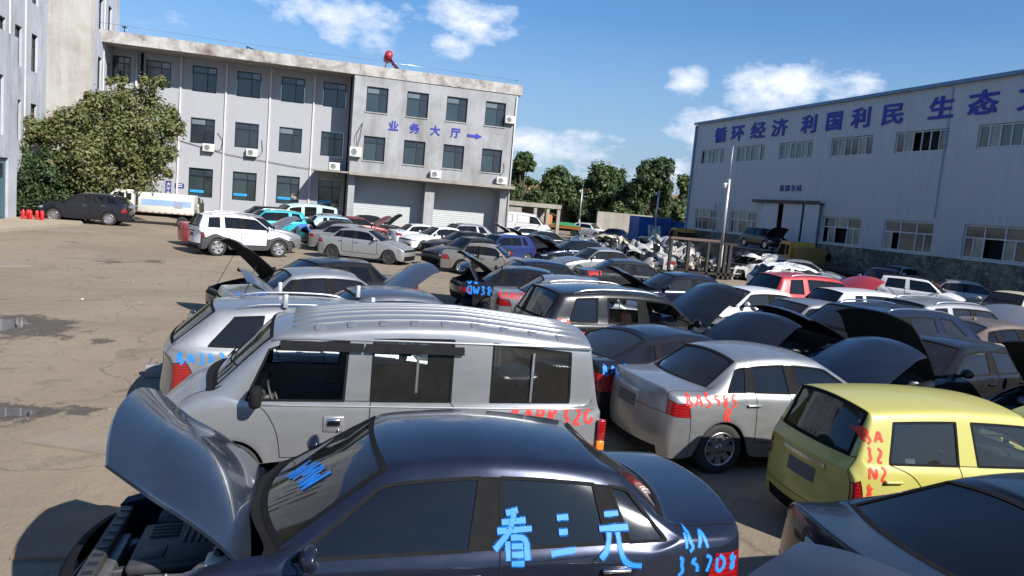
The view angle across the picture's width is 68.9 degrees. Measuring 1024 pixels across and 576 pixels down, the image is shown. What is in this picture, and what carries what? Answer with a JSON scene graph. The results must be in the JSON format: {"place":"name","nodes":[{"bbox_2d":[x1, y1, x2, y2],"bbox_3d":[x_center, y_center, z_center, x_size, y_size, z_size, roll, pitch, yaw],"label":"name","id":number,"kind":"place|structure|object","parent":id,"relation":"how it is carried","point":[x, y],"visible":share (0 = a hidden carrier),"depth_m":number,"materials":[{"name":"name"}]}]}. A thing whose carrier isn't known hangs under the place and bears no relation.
{"place":"outdoors","nodes":[
{"label":"outdoors","id":0,"kind":"place"},
{"bbox_2d":[0,216,82,231],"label":"pavement","id":1,"kind":"structure","parent":0,"point":[13,224],"depth_m":36.67,"materials":[{"name":"concrete"}]},
{"bbox_2d":[0,215,787,575],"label":"ground","id":2,"kind":"structure","parent":0,"point":[66,365],"depth_m":12.72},
{"bbox_2d":[16,144,78,216],"bbox_3d":[-26.421,-5.953,42.580,4.069,4.528,2.791,3,7,-16],"label":"vine thicket","id":3,"kind":"object","parent":2,"relation":"on","point":[35,191],"visible":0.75,"depth_m":42.02,"materials":[{"name":"green plant"}]},
{"bbox_2d":[0,0,119,218],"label":"building","id":4,"kind":"structure","parent":2,"relation":"on","point":[54,54],"depth_m":45.13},
{"bbox_2d":[10,504,119,560],"bbox_3d":[-3.669,2.045,6.281,0.780,0.030,1.020,3,7,-16],"label":"steel plate","id":5,"kind":"object","parent":2,"relation":"on","point":[54,533],"visible":0.61,"depth_m":6.23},
{"bbox_2d":[23,432,107,455],"bbox_3d":[-4.644,1.725,8.382,1.320,0.030,0.644,6,6,9],"label":"board","id":6,"kind":"object","parent":2,"relation":"on","point":[93,443],"visible":0.61,"depth_m":8.24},
{"bbox_2d":[38,193,134,225],"bbox_3d":[-23.544,-4.453,41.435,4.675,1.698,2.240,3,7,-15],"label":"suv","id":7,"kind":"object","parent":2,"relation":"on","point":[109,209],"visible":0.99,"depth_m":40.74,"materials":[{"name":"black metal"}]},
{"bbox_2d":[19,73,187,204],"bbox_3d":[-24.294,-8.387,43.848,9.844,9.178,4.904,3,7,-16],"label":"broadleaf tree","id":8,"kind":"object","parent":2,"relation":"on","point":[94,159],"visible":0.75,"depth_m":43.66,"materials":[{"name":"green plant"}]},
{"bbox_2d":[102,188,203,224],"bbox_3d":[-21.622,-4.864,45.245,5.357,2.000,2.100,3,7,-15],"label":"box lorry","id":9,"kind":"object","parent":2,"relation":"on","point":[182,207],"visible":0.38,"depth_m":44.70,"materials":[{"name":"white metal"}]},
{"bbox_2d":[188,212,292,256],"bbox_3d":[-11.282,-2.244,31.175,4.074,1.706,2.200,0,8,-39],"label":"suv","id":10,"kind":"object","parent":2,"relation":"on","point":[208,232],"visible":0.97,"depth_m":30.19,"materials":[{"name":"white metal"}]},
{"bbox_2d":[207,211,300,252],"bbox_3d":[-11.669,-2.499,33.231,4.428,1.689,2.178,0,8,-39],"label":"suv","id":11,"kind":"object","parent":2,"relation":"on","point":[280,225],"visible":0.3,"depth_m":33.51,"materials":[{"name":"silver metal"}]},
{"bbox_2d":[251,208,306,234],"bbox_3d":[-13.252,-3.425,40.212,4.475,1.706,2.200,0,8,-38],"label":"suv","id":12,"kind":"object","parent":2,"relation":"on","point":[270,215],"visible":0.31,"depth_m":40.01,"materials":[{"name":"teal metal"}]},
{"bbox_2d":[159,282,428,394],"bbox_3d":[-2.442,0.861,10.377,4.425,1.680,2.110,3,7,-21],"label":"estate car","id":13,"kind":"object","parent":2,"relation":"on","point":[214,329],"visible":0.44,"depth_m":9.30,"materials":[{"name":"silver metal"}]},
{"bbox_2d":[277,203,337,217],"bbox_3d":[-14.225,-4.798,50.622,4.816,1.954,2.104,-1,9,-42],"label":"minivan","id":14,"kind":"object","parent":2,"relation":"on","point":[307,210],"visible":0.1,"depth_m":50.04,"materials":[{"name":"white metal"}]},
{"bbox_2d":[99,29,522,233],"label":"office building","id":15,"kind":"structure","parent":2,"relation":"on","point":[397,122],"depth_m":56.01,"materials":[{"name":"white"}]},
{"bbox_2d":[112,55,130,83],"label":"window","id":16,"kind":"structure","parent":15,"relation":"in","point":[121,65],"depth_m":52.75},
{"bbox_2d":[146,60,170,87],"bbox_3d":[-25.286,-15.302,53.421,1.610,1.790,0.062,3,7,-16],"label":"window","id":17,"kind":"structure","parent":15,"relation":"in","point":[153,68],"depth_m":53.40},
{"bbox_2d":[188,167,212,197],"bbox_3d":[-22.964,-7.772,55.091,1.620,2.070,0.062,3,7,-16],"label":"window","id":18,"kind":"structure","parent":15,"relation":"in","point":[199,179],"depth_m":55.10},
{"bbox_2d":[190,117,214,143],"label":"window","id":19,"kind":"structure","parent":15,"relation":"in","point":[202,130],"depth_m":54.68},
{"bbox_2d":[192,66,216,93],"bbox_3d":[-22.324,-15.139,54.268,1.620,1.790,0.062,3,7,-16],"label":"window","id":20,"kind":"structure","parent":15,"relation":"in","point":[204,78],"depth_m":54.28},
{"bbox_2d":[232,171,256,200],"bbox_3d":[-20.041,-7.611,55.927,1.650,2.070,0.062,3,7,-16],"label":"window","id":21,"kind":"structure","parent":15,"relation":"in","point":[243,182],"depth_m":55.94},
{"bbox_2d":[234,122,258,148],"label":"window","id":22,"kind":"structure","parent":15,"relation":"in","point":[246,134],"depth_m":55.52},
{"bbox_2d":[237,71,260,98],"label":"window","id":23,"kind":"structure","parent":15,"relation":"in","point":[248,84],"depth_m":55.12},
{"bbox_2d":[276,175,299,203],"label":"window","id":24,"kind":"structure","parent":15,"relation":"in","point":[287,186],"depth_m":56.78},
{"bbox_2d":[278,127,301,152],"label":"window","id":25,"kind":"structure","parent":15,"relation":"in","point":[290,139],"depth_m":56.38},
{"bbox_2d":[281,77,304,103],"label":"window","id":26,"kind":"structure","parent":15,"relation":"in","point":[293,89],"depth_m":55.97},
{"bbox_2d":[317,179,340,207],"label":"window","id":27,"kind":"structure","parent":15,"relation":"in","point":[328,190],"depth_m":57.64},
{"bbox_2d":[320,131,343,156],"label":"window","id":28,"kind":"structure","parent":15,"relation":"in","point":[331,143],"depth_m":57.22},
{"bbox_2d":[323,82,345,108],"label":"window","id":29,"kind":"structure","parent":15,"relation":"in","point":[334,95],"depth_m":56.80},
{"bbox_2d":[363,136,384,161],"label":"window","id":30,"kind":"structure","parent":15,"relation":"in","point":[373,148],"depth_m":55.75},
{"bbox_2d":[366,86,387,113],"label":"window","id":31,"kind":"structure","parent":15,"relation":"in","point":[377,98],"depth_m":55.36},
{"bbox_2d":[353,177,422,226],"bbox_3d":[-9.677,-6.303,57.840,5.280,4.120,0.020,3,7,-16],"label":"roller door","id":32,"kind":"structure","parent":15,"relation":"in","point":[381,198],"depth_m":57.81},
{"bbox_2d":[403,140,424,165],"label":"window","id":33,"kind":"structure","parent":15,"relation":"in","point":[413,153],"depth_m":56.58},
{"bbox_2d":[406,92,428,117],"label":"window","id":34,"kind":"structure","parent":15,"relation":"in","point":[417,103],"depth_m":56.19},
{"bbox_2d":[442,144,463,168],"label":"window","id":35,"kind":"structure","parent":15,"relation":"in","point":[452,154],"depth_m":57.41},
{"bbox_2d":[446,97,467,122],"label":"window","id":36,"kind":"structure","parent":15,"relation":"in","point":[456,109],"depth_m":57.02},
{"bbox_2d":[432,184,495,233],"bbox_3d":[-3.935,-5.987,59.482,5.200,4.120,0.020,3,7,-16],"label":"roller door","id":37,"kind":"structure","parent":15,"relation":"in","point":[452,204],"depth_m":59.42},
{"bbox_2d":[481,148,501,172],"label":"window","id":38,"kind":"structure","parent":15,"relation":"in","point":[491,159],"depth_m":58.24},
{"bbox_2d":[484,101,505,126],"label":"window","id":39,"kind":"structure","parent":15,"relation":"in","point":[494,112],"depth_m":57.85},
{"bbox_2d":[205,238,417,304],"bbox_3d":[-4.508,-0.173,17.398,4.877,1.817,2.140,-1,8,-41],"label":"sedan","id":40,"kind":"object","parent":2,"relation":"on","point":[368,272],"visible":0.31,"depth_m":16.99,"materials":[{"name":"black metal"}]},
{"bbox_2d":[300,218,353,243],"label":"sedan","id":41,"kind":"object","parent":2,"relation":"on","point":[322,225],"visible":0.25,"depth_m":38.29,"materials":[{"name":"metal"}]},
{"bbox_2d":[216,262,439,297],"bbox_3d":[-3.620,0.228,15.271,4.527,1.647,2.140,1,7,-30],"label":"sedan","id":42,"kind":"object","parent":2,"relation":"on","point":[324,280],"visible":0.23,"depth_m":14.55,"materials":[{"name":"silver metal"}]},
{"bbox_2d":[308,223,365,246],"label":"sedan","id":43,"kind":"object","parent":2,"relation":"on","point":[314,236],"visible":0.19,"depth_m":36.02,"materials":[{"name":"silver metal"}]},
{"bbox_2d":[317,227,415,264],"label":"sedan","id":44,"kind":"object","parent":2,"relation":"on","point":[360,242],"visible":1,"depth_m":32.67,"materials":[{"name":"silver metal"}]},
{"bbox_2d":[341,216,391,235],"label":"sedan","id":45,"kind":"object","parent":2,"relation":"on","point":[365,222],"visible":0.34,"depth_m":47.02,"materials":[{"name":"red metal"}]},
{"bbox_2d":[237,265,501,366],"bbox_3d":[-2.436,0.601,12.479,4.645,1.730,2.196,2,7,-26],"label":"sedan","id":46,"kind":"object","parent":2,"relation":"on","point":[381,293],"visible":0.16,"depth_m":12.12,"materials":[{"name":"grey metal"}]},
{"bbox_2d":[166,302,605,463],"bbox_3d":[-1.383,1.099,8.192,4.580,1.873,2.040,3,7,-15],"label":"minivan","id":47,"kind":"object","parent":2,"relation":"on","point":[253,401],"visible":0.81,"depth_m":7.61,"materials":[{"name":"silver metal"}]},
{"bbox_2d":[57,387,738,575],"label":"sedan","id":48,"kind":"object","parent":2,"relation":"on","point":[451,492],"visible":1,"depth_m":4.76,"materials":[{"name":"blue metal"}]},
{"bbox_2d":[387,224,431,240],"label":"sedan","id":49,"kind":"object","parent":2,"relation":"on","point":[396,234],"visible":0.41,"depth_m":44.19,"materials":[{"name":"white metal"}]},
{"bbox_2d":[398,226,459,250],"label":"sedan","id":50,"kind":"object","parent":2,"relation":"on","point":[413,240],"visible":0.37,"depth_m":42.20,"materials":[{"name":"white metal"}]},
{"bbox_2d":[420,231,485,251],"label":"sedan","id":51,"kind":"object","parent":2,"relation":"on","point":[451,236],"visible":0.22,"depth_m":39.01,"materials":[{"name":"grey metal"}]},
{"bbox_2d":[421,236,512,268],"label":"sedan","id":52,"kind":"object","parent":2,"relation":"on","point":[431,255],"visible":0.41,"depth_m":33.79,"materials":[{"name":"grey metal"}]},
{"bbox_2d":[446,222,491,234],"bbox_3d":[-3.461,-3.455,48.630,4.513,1.588,2.152,1,8,-34],"label":"estate car","id":53,"kind":"object","parent":2,"relation":"on","point":[471,227],"visible":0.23,"depth_m":48.39,"materials":[{"name":"silver metal"}]},
{"bbox_2d":[440,243,523,273],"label":"sedan","id":54,"kind":"object","parent":2,"relation":"on","point":[490,256],"visible":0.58,"depth_m":30.99,"materials":[{"name":"grey metal"}]},
{"bbox_2d":[455,261,553,308],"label":"sedan","id":55,"kind":"object","parent":2,"relation":"on","point":[479,289],"visible":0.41,"depth_m":19.55,"materials":[{"name":"black metal"}]},
{"bbox_2d":[483,234,536,257],"bbox_3d":[-0.733,-1.996,37.978,4.210,1.525,2.124,0,8,-40],"label":"hatchback","id":56,"kind":"object","parent":2,"relation":"on","point":[522,246],"visible":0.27,"depth_m":37.81,"materials":[{"name":"blue metal"}]},
{"bbox_2d":[510,151,538,205],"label":"tree","id":57,"kind":"object","parent":2,"relation":"on","point":[523,162],"visible":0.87,"depth_m":93.10,"materials":[{"name":"green plant"}]},
{"bbox_2d":[449,250,600,298],"bbox_3d":[0.428,-0.216,22.651,4.609,1.590,2.178,3,7,-18],"label":"sedan","id":58,"kind":"object","parent":2,"relation":"on","point":[554,267],"visible":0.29,"depth_m":22.21,"materials":[{"name":"black metal"}]},
{"bbox_2d":[507,211,550,231],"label":"van","id":59,"kind":"object","parent":2,"relation":"on","point":[516,219],"visible":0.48,"depth_m":74.46,"materials":[{"name":"white metal"}]},
{"bbox_2d":[508,200,561,234],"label":"concrete shed","id":60,"kind":"structure","parent":2,"relation":"on","point":[529,208],"depth_m":78.84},
{"bbox_2d":[522,187,556,213],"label":"tree","id":61,"kind":"object","parent":2,"relation":"on","point":[540,196],"visible":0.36,"depth_m":98.49,"materials":[{"name":"green plant"}]},
{"bbox_2d":[533,235,601,259],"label":"sedan","id":62,"kind":"object","parent":2,"relation":"on","point":[551,250],"visible":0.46,"depth_m":38.88,"materials":[{"name":"black metal"}]},
{"bbox_2d":[537,165,598,228],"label":"tree","id":63,"kind":"object","parent":2,"relation":"on","point":[560,184],"visible":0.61,"depth_m":107.71,"materials":[{"name":"green plant"}]},
{"bbox_2d":[489,274,660,313],"bbox_3d":[1.699,0.441,18.373,4.527,1.455,2.140,5,6,-4],"label":"sedan","id":64,"kind":"object","parent":2,"relation":"on","point":[505,298],"visible":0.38,"depth_m":17.67,"materials":[{"name":"silver metal"}]},
{"bbox_2d":[549,247,639,271],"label":"sedan","id":65,"kind":"object","parent":2,"relation":"on","point":[589,257],"visible":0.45,"depth_m":33.57,"materials":[{"name":"silver metal"}]},
{"bbox_2d":[566,159,644,223],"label":"tree","id":66,"kind":"object","parent":2,"relation":"on","point":[604,182],"visible":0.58,"depth_m":108.05,"materials":[{"name":"green plant"}]},
{"bbox_2d":[574,259,658,284],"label":"sedan","id":67,"kind":"object","parent":2,"relation":"on","point":[637,269],"visible":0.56,"depth_m":26.38,"materials":[{"name":"black metal"}]},
{"bbox_2d":[510,280,744,365],"bbox_3d":[2.260,0.753,14.206,4.524,1.855,2.224,3,7,-21],"label":"suv","id":68,"kind":"object","parent":2,"relation":"on","point":[584,308],"visible":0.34,"depth_m":13.54,"materials":[{"name":"metal"}]},
{"bbox_2d":[596,211,676,232],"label":"boundary wall","id":69,"kind":"structure","parent":2,"relation":"on","point":[606,220],"depth_m":88.14,"materials":[{"name":"concrete"}]},
{"bbox_2d":[612,155,677,217],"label":"tree","id":70,"kind":"object","parent":2,"relation":"on","point":[641,189],"visible":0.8,"depth_m":99.33,"materials":[{"name":"green plant"}]},
{"bbox_2d":[621,243,675,270],"bbox_3d":[6.560,-1.639,40.509,4.630,1.614,2.085,5,6,-4],"label":"wrecked car","id":71,"kind":"object","parent":2,"relation":"on","point":[650,257],"visible":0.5,"depth_m":39.90,"materials":[{"name":"white metal"}]},
{"bbox_2d":[628,215,684,243],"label":"blue container","id":72,"kind":"object","parent":2,"relation":"on","point":[638,226],"visible":0.48,"depth_m":77.77,"materials":[{"name":"blue"}]},
{"bbox_2d":[606,266,717,301],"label":"sedan","id":73,"kind":"object","parent":2,"relation":"on","point":[671,286],"visible":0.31,"depth_m":22.45,"materials":[{"name":"black metal"}]},
{"bbox_2d":[609,243,746,279],"bbox_3d":[6.514,-2.315,50.875,22.787,1.813,23.117,3,7,-16],"label":"scrap heap","id":74,"kind":"object","parent":2,"relation":"on","point":[682,261],"visible":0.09,"depth_m":41.49,"materials":[{"name":"black"}]},
{"bbox_2d":[620,233,683,256],"bbox_3d":[9.119,-2.755,48.813,4.288,1.727,2.231,11,9,44],"label":"wrecked car","id":75,"kind":"object","parent":74,"relation":"on","point":[664,241],"visible":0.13,"depth_m":47.68,"materials":[{"name":"white metal"}]},
{"bbox_2d":[669,174,689,221],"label":"tree","id":76,"kind":"object","parent":2,"relation":"on","point":[677,209],"visible":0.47,"depth_m":86.78,"materials":[{"name":"green plant"}]},
{"bbox_2d":[584,311,801,419],"bbox_3d":[2.625,1.176,12.010,4.580,1.566,2.129,1,7,-30],"label":"sedan","id":77,"kind":"object","parent":2,"relation":"on","point":[613,346],"visible":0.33,"depth_m":11.31,"materials":[{"name":"black metal"}]},
{"bbox_2d":[666,236,737,279],"bbox_3d":[10.139,-1.562,39.867,4.000,2.120,0.270,3,7,-16],"label":"steel rack","id":78,"kind":"object","parent":2,"relation":"on","point":[727,264],"visible":0.87,"depth_m":39.95,"materials":[{"name":"black"}]},
{"bbox_2d":[677,285,791,327],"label":"sedan","id":79,"kind":"object","parent":2,"relation":"on","point":[756,295],"visible":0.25,"depth_m":20.05,"materials":[{"name":"white metal"}]},
{"bbox_2d":[710,253,775,277],"bbox_3d":[13.406,-1.204,42.206,4.704,1.556,2.032,2,7,-24],"label":"wrecked car","id":80,"kind":"object","parent":2,"relation":"on","point":[741,266],"visible":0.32,"depth_m":41.66,"materials":[{"name":"white metal"}]},
{"bbox_2d":[609,336,926,472],"bbox_3d":[3.522,1.437,10.243,4.375,1.595,2.090,3,7,-19],"label":"sedan","id":81,"kind":"object","parent":2,"relation":"on","point":[718,406],"visible":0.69,"depth_m":9.31,"materials":[{"name":"silver metal"}]},
{"bbox_2d":[710,298,830,327],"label":"sedan","id":82,"kind":"object","parent":2,"relation":"on","point":[805,306],"visible":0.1,"depth_m":17.78,"materials":[{"name":"silver metal"}]},
{"bbox_2d":[746,262,821,283],"bbox_3d":[11.740,-0.192,30.862,4.042,1.675,2.040,3,7,-20],"label":"minivan","id":83,"kind":"object","parent":2,"relation":"on","point":[768,266],"visible":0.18,"depth_m":30.21,"materials":[{"name":"white metal"}]},
{"bbox_2d":[781,259,846,280],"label":"sedan","id":84,"kind":"object","parent":2,"relation":"on","point":[822,272],"visible":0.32,"depth_m":39.65,"materials":[{"name":"silver metal"}]},
{"bbox_2d":[746,270,885,297],"bbox_3d":[9.492,0.405,23.439,4.533,1.749,2.229,3,7,-20],"label":"suv","id":85,"kind":"object","parent":2,"relation":"on","point":[797,284],"visible":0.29,"depth_m":22.59,"materials":[{"name":"red metal"}]},
{"bbox_2d":[771,241,866,277],"bbox_3d":[19.610,-1.414,45.326,2.400,2.250,9.720,3,7,-16],"label":"flatbed lorry","id":86,"kind":"object","parent":2,"relation":"on","point":[802,251],"visible":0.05,"depth_m":47.31,"materials":[{"name":"metal"}]},
{"bbox_2d":[747,542,910,575],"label":"sedan","id":87,"kind":"object","parent":2,"relation":"on","point":[804,559],"visible":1,"depth_m":3.42,"materials":[{"name":"black metal"}]},
{"bbox_2d":[804,287,896,302],"bbox_3d":[10.452,0.798,21.718,4.182,1.515,2.109,3,7,-18],"label":"hatchback","id":88,"kind":"object","parent":2,"relation":"on","point":[832,294],"visible":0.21,"depth_m":20.93,"materials":[{"name":"white metal"}]},
{"bbox_2d":[684,69,1023,265],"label":"warehouse","id":89,"kind":"structure","parent":2,"relation":"on","point":[936,169],"depth_m":47.03,"materials":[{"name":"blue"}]},
{"bbox_2d":[694,209,717,230],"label":"window","id":90,"kind":"structure","parent":89,"relation":"in","point":[704,218],"depth_m":67.71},
{"bbox_2d":[729,211,756,232],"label":"window","id":91,"kind":"structure","parent":89,"relation":"in","point":[740,221],"depth_m":62.12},
{"bbox_2d":[737,145,764,161],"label":"window","id":92,"kind":"structure","parent":89,"relation":"in","point":[752,153],"depth_m":61.29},
{"bbox_2d":[761,203,779,247],"bbox_3d":[19.937,-4.821,58.004,0.070,3.550,1.950,3,7,-16],"label":"sliding door","id":93,"kind":"structure","parent":89,"relation":"in","point":[769,214],"depth_m":57.83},
{"bbox_2d":[781,203,802,241],"bbox_3d":[20.662,-4.468,55.401,0.070,3.550,2.200,3,7,-16],"label":"sliding door","id":94,"kind":"structure","parent":89,"relation":"in","point":[792,213],"depth_m":55.16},
{"bbox_2d":[779,141,813,159],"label":"window","id":95,"kind":"structure","parent":89,"relation":"in","point":[797,150],"depth_m":55.63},
{"bbox_2d":[800,204,819,242],"bbox_3d":[21.177,-4.174,53.176,0.070,3.550,1.600,3,7,-16],"label":"sliding door","id":96,"kind":"structure","parent":89,"relation":"in","point":[809,225],"depth_m":53.06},
{"bbox_2d":[821,217,861,245],"bbox_3d":[22.469,-3.862,50.621,0.401,1.800,3.690,3,7,-16],"label":"window","id":97,"kind":"structure","parent":89,"relation":"in","point":[849,232],"depth_m":50.63,"materials":[{"name":"black"}]},
{"bbox_2d":[831,135,873,156],"bbox_3d":[22.777,-9.473,50.007,0.056,1.220,3.930,3,7,-16],"label":"window","id":98,"kind":"structure","parent":89,"relation":"in","point":[853,146],"depth_m":49.97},
{"bbox_2d":[882,220,934,253],"bbox_3d":[24.027,-3.103,45.034,0.405,1.800,3.790,3,7,-16],"label":"window","id":99,"kind":"structure","parent":89,"relation":"in","point":[911,236],"depth_m":44.87,"materials":[{"name":"white"}]},
{"bbox_2d":[895,129,949,152],"bbox_3d":[24.516,-8.696,44.404,0.402,1.220,3.940,3,7,-16],"label":"window","id":100,"kind":"structure","parent":89,"relation":"in","point":[935,141],"depth_m":44.52,"materials":[{"name":"black"}]},
{"bbox_2d":[961,225,1023,263],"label":"window","id":101,"kind":"structure","parent":89,"relation":"in","point":[1006,244],"depth_m":39.52,"materials":[{"name":"white"}]},
{"bbox_2d":[977,122,1023,148],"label":"window","id":102,"kind":"structure","parent":89,"relation":"in","point":[1009,134],"depth_m":39.28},
{"bbox_2d":[684,230,1023,291],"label":"stone wall","id":103,"kind":"structure","parent":2,"relation":"on","point":[992,277],"depth_m":44.12,"materials":[{"name":"concrete"}]},
{"bbox_2d":[740,227,788,248],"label":"sedan","id":104,"kind":"object","parent":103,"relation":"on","point":[763,238],"visible":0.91,"depth_m":53.12,"materials":[{"name":"black metal"}]},
{"bbox_2d":[749,299,980,358],"bbox_3d":[6.879,1.155,14.688,4.815,1.749,2.307,2,7,-23],"label":"sedan","id":105,"kind":"object","parent":2,"relation":"on","point":[821,330],"visible":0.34,"depth_m":14.29,"materials":[{"name":"black metal"}]},
{"bbox_2d":[766,383,1023,506],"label":"hatchback","id":106,"kind":"object","parent":2,"relation":"on","point":[830,442],"visible":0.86,"depth_m":7.36,"materials":[{"name":"yellow metal"}]},
{"bbox_2d":[778,472,1023,575],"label":"sedan","id":107,"kind":"object","parent":2,"relation":"on","point":[970,526],"visible":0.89,"depth_m":5.02,"materials":[{"name":"black metal"}]},
{"bbox_2d":[876,274,966,301],"bbox_3d":[17.599,0.268,32.190,3.526,1.480,1.843,10,8,36],"label":"hatchback","id":108,"kind":"object","parent":2,"relation":"on","point":[896,284],"visible":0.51,"depth_m":31.80,"materials":[{"name":"white metal"}]},
{"bbox_2d":[836,308,1023,398],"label":"sedan","id":109,"kind":"object","parent":2,"relation":"on","point":[983,369],"visible":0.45,"depth_m":12.16,"materials":[{"name":"black metal"}]},
{"bbox_2d":[881,295,1023,325],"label":"estate car","id":110,"kind":"object","parent":2,"relation":"on","point":[1010,313],"visible":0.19,"depth_m":18.41,"materials":[{"name":"silver metal"}]},
{"bbox_2d":[937,279,991,302],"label":"sedan","id":111,"kind":"object","parent":2,"relation":"on","point":[968,291],"visible":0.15,"depth_m":32.37,"materials":[{"name":"black metal"}]},
{"bbox_2d":[960,316,1023,346],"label":"sedan","id":112,"kind":"object","parent":2,"relation":"on","point":[995,331],"visible":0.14,"depth_m":16.10,"materials":[{"name":"brown metal"}]},
{"bbox_2d":[973,290,1023,306],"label":"sedan","id":113,"kind":"object","parent":2,"relation":"on","point":[1006,297],"visible":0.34,"depth_m":28.35,"materials":[{"name":"white metal"}]},
{"bbox_2d":[984,341,1023,447],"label":"sedan","id":114,"kind":"object","parent":2,"relation":"on","point":[1011,398],"visible":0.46,"depth_m":11.36,"materials":[{"name":"black metal"}]},
{"bbox_2d":[119,0,1023,195],"label":"sky","id":115,"kind":"structure","parent":0,"point":[619,83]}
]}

